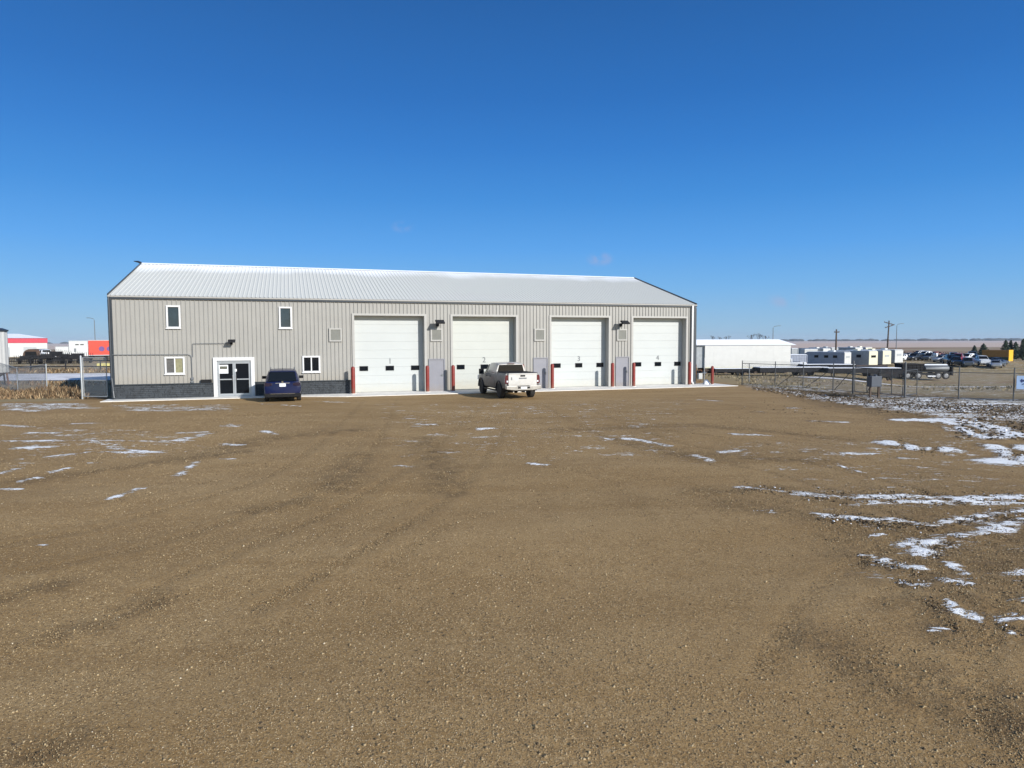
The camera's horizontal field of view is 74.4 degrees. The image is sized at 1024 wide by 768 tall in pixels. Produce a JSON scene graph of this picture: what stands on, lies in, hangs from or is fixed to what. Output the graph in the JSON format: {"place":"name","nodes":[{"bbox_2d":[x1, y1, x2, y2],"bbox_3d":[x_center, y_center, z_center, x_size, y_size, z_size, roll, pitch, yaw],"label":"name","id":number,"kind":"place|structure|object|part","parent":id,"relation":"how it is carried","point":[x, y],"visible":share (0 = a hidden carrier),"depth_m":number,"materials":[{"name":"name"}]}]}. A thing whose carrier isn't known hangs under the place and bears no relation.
{"place":"outdoors","nodes":[
{"label":"outdoors","id":0,"kind":"place"},
{"bbox_2d":[7,334,47,356],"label":"warehouse","id":1,"kind":"structure","parent":0,"point":[19,344],"depth_m":155.23,"materials":[{"name":"white metal"}]},
{"bbox_2d":[23,347,36,351],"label":"bay door","id":2,"kind":"structure","parent":1,"relation":"in","point":[24,348],"depth_m":155.57,"materials":[{"name":"white metal"}]},
{"bbox_2d":[0,384,88,399],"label":"dry grass","id":3,"kind":"structure","parent":0,"point":[63,392],"depth_m":39.88,"materials":[{"name":"plant"}]},
{"bbox_2d":[0,373,109,380],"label":"road","id":4,"kind":"structure","parent":0,"point":[71,376],"depth_m":61.11,"materials":[{"name":"grey asphalt"}]},
{"bbox_2d":[1,367,110,385],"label":"roadside grass","id":5,"kind":"structure","parent":0,"point":[64,371],"depth_m":70.44,"materials":[{"name":"plant"}]},
{"bbox_2d":[0,340,1023,767],"bbox_3d":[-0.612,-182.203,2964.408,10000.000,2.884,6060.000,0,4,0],"label":"ground","id":6,"kind":"structure","parent":0,"point":[718,542],"depth_m":9.03,"materials":[{"name":"brown gravel"}]},
{"bbox_2d":[0,328,8,384],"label":"storage tank","id":7,"kind":"object","parent":6,"relation":"on","point":[4,357],"visible":0.72,"depth_m":49.95,"materials":[{"name":"white metal"}]},
{"bbox_2d":[0,363,47,391],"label":"chain link fence","id":8,"kind":"object","parent":6,"relation":"on","point":[17,376],"visible":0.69,"depth_m":45.36,"materials":[{"name":"grey metal"}]},
{"bbox_2d":[9,354,42,363],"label":"farm implement","id":9,"kind":"object","parent":6,"relation":"on","point":[21,358],"visible":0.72,"depth_m":100.38,"materials":[{"name":"metal"}]},
{"bbox_2d":[23,349,39,359],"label":"shelter","id":10,"kind":"object","parent":6,"relation":"on","point":[28,352],"visible":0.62,"depth_m":127.85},
{"bbox_2d":[22,355,49,363],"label":"farm implement","id":11,"kind":"object","parent":6,"relation":"on","point":[35,360],"visible":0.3,"depth_m":103.34,"materials":[{"name":"metal"}]},
{"bbox_2d":[30,352,63,363],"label":"farm implement","id":12,"kind":"object","parent":6,"relation":"on","point":[45,356],"visible":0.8,"depth_m":99.59,"materials":[{"name":"metal"}]},
{"bbox_2d":[39,349,55,356],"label":"parked pickup","id":13,"kind":"object","parent":6,"relation":"on","point":[44,351],"visible":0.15,"depth_m":128.46,"materials":[{"name":"white metal"}]},
{"bbox_2d":[40,351,70,362],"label":"farm implement","id":14,"kind":"object","parent":6,"relation":"on","point":[57,353],"visible":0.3,"depth_m":104.31,"materials":[{"name":"metal"}]},
{"bbox_2d":[9,360,109,370],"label":"rail fence","id":15,"kind":"object","parent":6,"relation":"on","point":[65,361],"visible":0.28,"depth_m":76.16,"materials":[{"name":"metal"}]},
{"bbox_2d":[55,346,68,356],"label":"cargo trailer","id":16,"kind":"object","parent":6,"relation":"on","point":[64,349],"visible":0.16,"depth_m":135.62,"materials":[{"name":"metal"}]},
{"bbox_2d":[50,354,79,363],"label":"farm implement","id":17,"kind":"object","parent":6,"relation":"on","point":[68,357],"visible":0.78,"depth_m":99.86,"materials":[{"name":"metal"}]},
{"bbox_2d":[69,341,88,359],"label":"cargo trailer","id":18,"kind":"object","parent":6,"relation":"on","point":[78,346],"visible":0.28,"depth_m":112.57,"materials":[{"name":"metal"}]},
{"bbox_2d":[65,352,94,362],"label":"farm implement","id":19,"kind":"object","parent":6,"relation":"on","point":[79,354],"visible":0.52,"depth_m":103.51,"materials":[{"name":"metal"}]},
{"bbox_2d":[80,355,107,398],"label":"man gate","id":20,"kind":"structure","parent":6,"relation":"on","point":[82,377],"depth_m":37.26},
{"bbox_2d":[88,340,109,359],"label":"cargo trailer","id":21,"kind":"object","parent":6,"relation":"on","point":[98,348],"visible":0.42,"depth_m":114.67,"materials":[{"name":"metal"}]},
{"bbox_2d":[262,368,303,400],"bbox_3d":[-12.589,-0.072,37.099,2.190,1.780,4.635,-1,4,-18],"label":"parked suv","id":22,"kind":"object","parent":6,"relation":"on","point":[282,383],"visible":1,"depth_m":35.02,"materials":[{"name":"blue metal"}]},
{"bbox_3d":[-11.933,-0.388,35.076,1.400,0.459,0.285,-1,4,-18],"label":"rear window","id":23,"kind":"part","parent":22,"relation":"part of","materials":[{"name":"black glass"}]},
{"bbox_2d":[107,261,696,399],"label":"workshop building","id":24,"kind":"structure","parent":6,"relation":"on","point":[186,330],"depth_m":42.05,"materials":[{"name":"grey metal"}]},
{"bbox_2d":[166,305,180,328],"bbox_3d":[-18.730,-3.698,37.326,0.780,1.290,0.140,-1,4,-18],"label":"window","id":25,"kind":"structure","parent":24,"relation":"in","point":[173,315],"depth_m":37.36,"materials":[{"name":"white glass"}]},
{"bbox_2d":[164,357,185,374],"bbox_3d":[-18.735,-1.008,37.490,1.070,1.000,0.140,-1,4,-18],"label":"window","id":26,"kind":"structure","parent":24,"relation":"in","point":[173,365],"depth_m":37.50,"materials":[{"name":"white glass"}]},
{"bbox_2d":[279,307,292,328],"bbox_3d":[-13.144,-3.832,39.158,0.780,1.290,0.140,-1,4,-18],"label":"window","id":27,"kind":"structure","parent":24,"relation":"in","point":[285,313],"depth_m":39.19,"materials":[{"name":"white glass"}]},
{"bbox_2d":[302,356,320,372],"bbox_3d":[-11.820,-1.154,39.761,1.070,1.000,0.140,-1,4,-18],"label":"window","id":28,"kind":"structure","parent":24,"relation":"in","point":[310,364],"depth_m":39.78,"materials":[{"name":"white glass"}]},
{"bbox_2d":[354,316,422,391],"bbox_3d":[-7.602,-1.841,41.704,4.230,4.699,0.090,-1,4,-18],"label":"overhead door","id":29,"kind":"structure","parent":24,"relation":"in","point":[401,368],"depth_m":41.68,"materials":[{"name":"white metal"}]},
{"bbox_2d":[430,360,443,390],"bbox_3d":[-4.693,-0.536,42.168,0.916,1.956,0.123,-1,4,-18],"label":"man door","id":30,"kind":"structure","parent":24,"relation":"in","point":[436,366],"depth_m":42.18,"materials":[{"name":"grey metal"}]},
{"bbox_2d":[453,317,512,389],"bbox_3d":[-1.896,-1.978,43.578,4.190,4.699,0.090,-1,4,-18],"label":"overhead door","id":31,"kind":"structure","parent":24,"relation":"in","point":[489,340],"depth_m":43.45,"materials":[{"name":"white metal"}]},
{"bbox_2d":[534,358,546,387],"bbox_3d":[1.874,-0.693,44.320,0.916,1.956,0.123,-1,4,-18],"label":"man door","id":32,"kind":"structure","parent":24,"relation":"in","point":[540,365],"depth_m":44.36,"materials":[{"name":"grey metal"}]},
{"bbox_2d":[551,317,604,386],"bbox_3d":[4.396,-2.129,45.640,4.170,4.699,0.090,-1,4,-18],"label":"overhead door","id":33,"kind":"structure","parent":24,"relation":"in","point":[578,339],"depth_m":45.65,"materials":[{"name":"white metal"}]},
{"bbox_2d":[617,357,627,385],"bbox_3d":[7.551,-0.830,46.186,0.916,1.956,0.123,-1,4,-18],"label":"man door","id":34,"kind":"structure","parent":24,"relation":"in","point":[622,363],"depth_m":46.20,"materials":[{"name":"grey metal"}]},
{"bbox_2d":[633,318,681,384],"bbox_3d":[10.119,-2.266,47.517,4.180,4.699,0.090,-1,4,-18],"label":"overhead door","id":35,"kind":"structure","parent":24,"relation":"in","point":[652,337],"depth_m":47.55,"materials":[{"name":"white metal"}]},
{"bbox_2d":[100,383,736,401],"bbox_3d":[-3.312,0.532,41.693,38.700,0.135,2.950,-1,4,-18],"label":"concrete apron","id":36,"kind":"object","parent":6,"relation":"on","point":[393,393],"visible":0.55,"depth_m":41.03,"materials":[{"name":"grey concrete"}]},
{"bbox_2d":[351,367,355,393],"bbox_3d":[-9.408,-0.218,39.970,0.340,1.630,0.340,0,4,0],"label":"bollard","id":37,"kind":"object","parent":36,"relation":"on","point":[352,380],"visible":0.98,"depth_m":39.88,"materials":[{"name":"red metal"}]},
{"bbox_2d":[425,365,429,391],"bbox_3d":[-5.181,-0.320,41.357,0.340,1.630,0.340,2,4,29],"label":"bollard","id":38,"kind":"object","parent":36,"relation":"on","point":[427,376],"visible":0.98,"depth_m":41.26,"materials":[{"name":"metal"}]},
{"bbox_2d":[451,365,454,390],"bbox_3d":[-3.651,-0.356,41.859,0.340,1.630,0.340,-2,4,-29],"label":"bollard","id":39,"kind":"object","parent":36,"relation":"on","point":[452,377],"visible":1,"depth_m":41.77,"materials":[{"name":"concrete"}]},
{"bbox_2d":[550,364,554,388],"bbox_3d":[2.618,-0.507,43.916,0.340,1.630,0.340,0,4,9],"label":"bollard","id":40,"kind":"object","parent":36,"relation":"on","point":[551,376],"visible":1,"depth_m":43.83,"materials":[{"name":"metal"}]},
{"bbox_2d":[611,363,613,386],"bbox_3d":[6.741,-0.606,45.268,0.340,1.630,0.340,-1,4,-13],"label":"bollard","id":41,"kind":"object","parent":36,"relation":"on","point":[612,374],"visible":0.97,"depth_m":45.17,"materials":[{"name":"metal"}]},
{"bbox_2d":[631,363,635,386],"bbox_3d":[8.251,-0.642,45.764,0.340,1.630,0.340,-1,4,-13],"label":"bollard","id":42,"kind":"object","parent":36,"relation":"on","point":[633,374],"visible":1,"depth_m":45.67,"materials":[{"name":"metal"}]},
{"bbox_2d":[687,362,690,384],"bbox_3d":[12.402,-0.742,47.126,0.340,1.630,0.340,1,4,14],"label":"bollard","id":43,"kind":"object","parent":36,"relation":"on","point":[689,373],"visible":0.9,"depth_m":47.04,"materials":[{"name":"metal"}]},
{"bbox_2d":[703,358,704,383],"bbox_3d":[13.566,-0.848,47.644,0.080,2.030,0.076,0,4,0],"label":"steel post","id":44,"kind":"object","parent":36,"relation":"on","point":[704,372],"visible":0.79,"depth_m":47.61,"materials":[{"name":"white metal"}]},
{"bbox_2d":[711,366,713,383],"bbox_3d":[14.160,-0.621,47.713,0.289,1.304,0.289,-2,4,-32],"label":"bollard","id":45,"kind":"object","parent":36,"relation":"on","point":[712,374],"visible":1,"depth_m":47.64,"materials":[{"name":"metal"}]},
{"bbox_2d":[477,362,540,397],"bbox_3d":[-0.303,-0.307,38.917,2.620,1.940,6.120,-1,4,-18],"label":"pickup truck","id":46,"kind":"object","parent":6,"relation":"on","point":[502,378],"visible":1,"depth_m":37.12,"materials":[{"name":"paint"}]},
{"bbox_3d":[-0.067,-0.891,38.155,1.560,0.400,0.045,-1,4,-18],"label":"rear window","id":47,"kind":"part","parent":46,"relation":"part of","materials":[{"name":"black glass"}]},
{"bbox_2d":[47,338,1022,343],"bbox_3d":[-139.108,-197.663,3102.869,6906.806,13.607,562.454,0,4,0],"label":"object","id":48,"kind":"object","parent":6,"relation":"on","point":[990,339],"visible":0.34,"depth_m":3157.16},
{"bbox_2d":[103,383,1023,640],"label":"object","id":49,"kind":"object","parent":6,"relation":"on","point":[959,407],"visible":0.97,"depth_m":21.99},
{"bbox_2d":[696,364,709,383],"bbox_3d":[13.654,-0.670,48.141,1.011,1.450,0.607,2,4,26],"label":"gas meter","id":50,"kind":"object","parent":6,"relation":"on","point":[698,375],"visible":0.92,"depth_m":48.07,"materials":[{"name":"white metal"}]},
{"bbox_2d":[706,368,751,374],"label":"flatbed trailer","id":51,"kind":"object","parent":6,"relation":"on","point":[737,371],"visible":0.88,"depth_m":88.93,"materials":[{"name":"metal"}]},
{"bbox_2d":[696,339,795,373],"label":"portable building","id":52,"kind":"structure","parent":6,"relation":"on","point":[724,353],"depth_m":93.98,"materials":[{"name":"white metal"}]},
{"bbox_2d":[747,366,824,375],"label":"flatbed trailer","id":53,"kind":"object","parent":6,"relation":"on","point":[770,369],"visible":0.81,"depth_m":86.07,"materials":[{"name":"metal"}]},
{"bbox_2d":[791,348,798,353],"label":"shed","id":54,"kind":"structure","parent":6,"relation":"on","point":[794,350],"depth_m":124.88,"materials":[{"name":"white metal"}]},
{"bbox_2d":[742,360,851,391],"bbox_3d":[18.519,-0.517,43.569,1.180,1.893,9.342,-2,4,-22],"label":"chain link fence","id":55,"kind":"object","parent":6,"relation":"on","point":[803,367],"visible":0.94,"depth_m":43.91,"materials":[{"name":"metal"}]},
{"bbox_2d":[790,358,806,365],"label":"parked pickup","id":56,"kind":"object","parent":6,"relation":"on","point":[792,363],"visible":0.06,"depth_m":101.72,"materials":[{"name":"white metal"}]},
{"bbox_2d":[791,354,807,361],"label":"shipping container","id":57,"kind":"object","parent":6,"relation":"on","point":[799,357],"visible":0.39,"depth_m":111.96,"materials":[{"name":"white metal"}]},
{"bbox_2d":[800,349,817,353],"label":"cargo box","id":58,"kind":"object","parent":6,"relation":"on","point":[803,351],"visible":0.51,"depth_m":149.86,"materials":[{"name":"white metal"}]},
{"bbox_2d":[798,347,830,353],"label":"camper trailer","id":59,"kind":"object","parent":6,"relation":"on","point":[822,349],"visible":0.09,"depth_m":151.13,"materials":[{"name":"metal"}]},
{"bbox_2d":[809,346,837,349],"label":"camper trailer","id":60,"kind":"object","parent":6,"relation":"on","point":[832,348],"visible":0.09,"depth_m":166.17,"materials":[{"name":"metal"}]},
{"bbox_2d":[798,364,855,366],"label":"flatbed trailer","id":61,"kind":"object","parent":6,"relation":"on","point":[825,365],"visible":0.16,"depth_m":95.45,"materials":[{"name":"metal"}]},
{"bbox_2d":[805,350,850,363],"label":"camper trailer","id":62,"kind":"object","parent":6,"relation":"on","point":[824,357],"visible":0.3,"depth_m":119.58,"materials":[{"name":"white metal"}]},
{"bbox_2d":[834,329,839,349],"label":"utility pole","id":63,"kind":"object","parent":6,"relation":"on","point":[836,332],"visible":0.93,"depth_m":159.53,"materials":[{"name":"brown wood"}]},
{"bbox_2d":[838,346,862,349],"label":"camper trailer","id":64,"kind":"object","parent":6,"relation":"on","point":[847,348],"visible":0.09,"depth_m":169.77,"materials":[{"name":"metal"}]},
{"bbox_2d":[836,349,877,364],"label":"camper trailer","id":65,"kind":"object","parent":6,"relation":"on","point":[863,357],"visible":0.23,"depth_m":120.42,"materials":[{"name":"metal"}]},
{"bbox_2d":[811,367,902,376],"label":"flatbed trailer","id":66,"kind":"object","parent":6,"relation":"on","point":[873,372],"visible":0.67,"depth_m":84.20,"materials":[{"name":"metal"}]},
{"bbox_2d":[848,365,887,373],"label":"flatbed trailer","id":67,"kind":"object","parent":6,"relation":"on","point":[871,366],"visible":0.09,"depth_m":97.41,"materials":[{"name":"metal"}]},
{"bbox_2d":[867,374,881,397],"bbox_3d":[19.602,0.155,36.489,0.680,1.340,0.320,-1,4,-14],"label":"electrical cabinet","id":68,"kind":"object","parent":6,"relation":"on","point":[875,380],"visible":0.98,"depth_m":36.36,"materials":[{"name":"grey metal"}]},
{"bbox_2d":[868,349,890,364],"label":"camper trailer","id":69,"kind":"object","parent":6,"relation":"on","point":[884,357],"visible":0.12,"depth_m":124.82,"materials":[{"name":"metal"}]},
{"bbox_2d":[861,348,902,364],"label":"camper trailer","id":70,"kind":"object","parent":6,"relation":"on","point":[896,355],"visible":0.15,"depth_m":130.83,"materials":[{"name":"metal"}]},
{"bbox_2d":[869,373,897,379],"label":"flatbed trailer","id":71,"kind":"object","parent":6,"relation":"on","point":[888,375],"visible":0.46,"depth_m":87.03,"materials":[{"name":"metal"}]},
{"bbox_2d":[852,361,917,397],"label":"vehicle gate","id":72,"kind":"structure","parent":6,"relation":"on","point":[904,370],"depth_m":37.17,"materials":[{"name":"metal"}]},
{"bbox_2d":[884,321,893,347],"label":"utility pole","id":73,"kind":"object","parent":6,"relation":"on","point":[889,323],"visible":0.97,"depth_m":184.32,"materials":[{"name":"brown wood"}]},
{"bbox_2d":[903,354,911,360],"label":"parked car","id":74,"kind":"object","parent":6,"relation":"on","point":[905,356],"visible":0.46,"depth_m":150.03,"materials":[{"name":"white metal"}]},
{"bbox_2d":[907,353,923,360],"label":"parked suv","id":75,"kind":"object","parent":6,"relation":"on","point":[915,356],"visible":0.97,"depth_m":149.97,"materials":[{"name":"grey metal"}]},
{"bbox_2d":[894,363,955,378],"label":"hopper truck","id":76,"kind":"object","parent":6,"relation":"on","point":[939,368],"visible":0.75,"depth_m":98.78,"materials":[{"name":"metal"}]},
{"bbox_2d":[921,353,936,360],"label":"parked suv","id":77,"kind":"object","parent":6,"relation":"on","point":[929,356],"visible":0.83,"depth_m":149.57,"materials":[{"name":"grey metal"}]},
{"bbox_2d":[932,355,944,361],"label":"parked car","id":78,"kind":"object","parent":6,"relation":"on","point":[938,358],"visible":0.49,"depth_m":142.41,"materials":[{"name":"silver metal"}]},
{"bbox_2d":[942,355,958,364],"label":"parked pickup","id":79,"kind":"object","parent":6,"relation":"on","point":[947,359],"visible":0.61,"depth_m":133.57,"materials":[{"name":"blue metal"}]},
{"bbox_2d":[949,356,961,365],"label":"parked suv","id":80,"kind":"object","parent":6,"relation":"on","point":[956,359],"visible":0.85,"depth_m":130.86,"materials":[{"name":"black metal"}]},
{"bbox_2d":[953,353,964,358],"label":"parked pickup","id":81,"kind":"object","parent":6,"relation":"on","point":[961,355],"visible":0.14,"depth_m":138.89,"materials":[{"name":"red metal"}]},
{"bbox_2d":[906,366,1023,400],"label":"chain link fence","id":82,"kind":"object","parent":6,"relation":"on","point":[1013,380],"visible":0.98,"depth_m":34.96,"materials":[{"name":"metal"}]},
{"bbox_2d":[1016,376,1023,388],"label":"fence sign","id":83,"kind":"object","parent":82,"relation":"attached to","point":[1020,383],"visible":1,"depth_m":33.93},
{"bbox_2d":[962,357,974,366],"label":"parked suv","id":84,"kind":"object","parent":6,"relation":"on","point":[967,361],"visible":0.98,"depth_m":127.95,"materials":[{"name":"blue metal"}]},
{"bbox_2d":[963,353,975,356],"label":"parked suv","id":85,"kind":"object","parent":6,"relation":"on","point":[968,354],"visible":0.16,"depth_m":144.32,"materials":[{"name":"white metal"}]},
{"bbox_2d":[973,355,990,365],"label":"parked pickup","id":86,"kind":"object","parent":6,"relation":"on","point":[979,359],"visible":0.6,"depth_m":130.11,"materials":[{"name":"white metal"}]},
{"bbox_2d":[978,343,988,354],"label":"spruce tree","id":87,"kind":"object","parent":6,"relation":"on","point":[983,346],"visible":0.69,"depth_m":171.56,"materials":[{"name":"green plant"}]},
{"bbox_2d":[988,360,1001,367],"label":"parked car","id":88,"kind":"object","parent":6,"relation":"on","point":[994,363],"visible":0.94,"depth_m":124.98,"materials":[{"name":"silver metal"}]},
{"bbox_2d":[986,359,1006,366],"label":"parked car","id":89,"kind":"object","parent":6,"relation":"on","point":[1003,363],"visible":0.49,"depth_m":128.62,"materials":[{"name":"grey metal"}]},
{"bbox_2d":[982,350,1012,360],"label":"yellow container","id":90,"kind":"object","parent":6,"relation":"on","point":[1007,355],"visible":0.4,"depth_m":141.37,"materials":[{"name":"brown metal"}]},
{"bbox_2d":[1008,350,1012,360],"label":"end door","id":91,"kind":"structure","parent":90,"relation":"in","point":[1010,358],"depth_m":140.78,"materials":[{"name":"yellow metal"}]},
{"bbox_2d":[989,357,1009,364],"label":"parked car","id":92,"kind":"object","parent":6,"relation":"on","point":[990,358],"visible":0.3,"depth_m":133.09,"materials":[{"name":"blue metal"}]},
{"bbox_2d":[1000,340,1010,349],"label":"spruce tree","id":93,"kind":"object","parent":6,"relation":"on","point":[1005,345],"visible":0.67,"depth_m":157.52,"materials":[{"name":"green plant"}]},
{"bbox_2d":[1009,340,1014,355],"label":"spruce tree","id":94,"kind":"object","parent":6,"relation":"on","point":[1010,344],"visible":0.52,"depth_m":159.37,"materials":[{"name":"green plant"}]},
{"bbox_2d":[1010,342,1019,358],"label":"spruce tree","id":95,"kind":"object","parent":6,"relation":"on","point":[1016,346],"visible":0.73,"depth_m":158.39,"materials":[{"name":"green plant"}]},
{"bbox_2d":[1015,339,1023,359],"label":"spruce tree","id":96,"kind":"object","parent":6,"relation":"on","point":[1020,353],"visible":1,"depth_m":149.65,"materials":[{"name":"green plant"}]},
{"bbox_2d":[0,0,1023,342],"label":"sky","id":97,"kind":"structure","parent":0,"point":[807,170],"materials":[{"name":"blue"}]},
{"bbox_2d":[697,371,1015,390],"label":"grass","id":98,"kind":"structure","parent":0,"point":[886,383],"depth_m":58.64,"materials":[{"name":"brown plant"}]},
{"bbox_2d":[806,377,1010,386],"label":"service road","id":99,"kind":"structure","parent":0,"point":[896,385],"depth_m":80.37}
]}

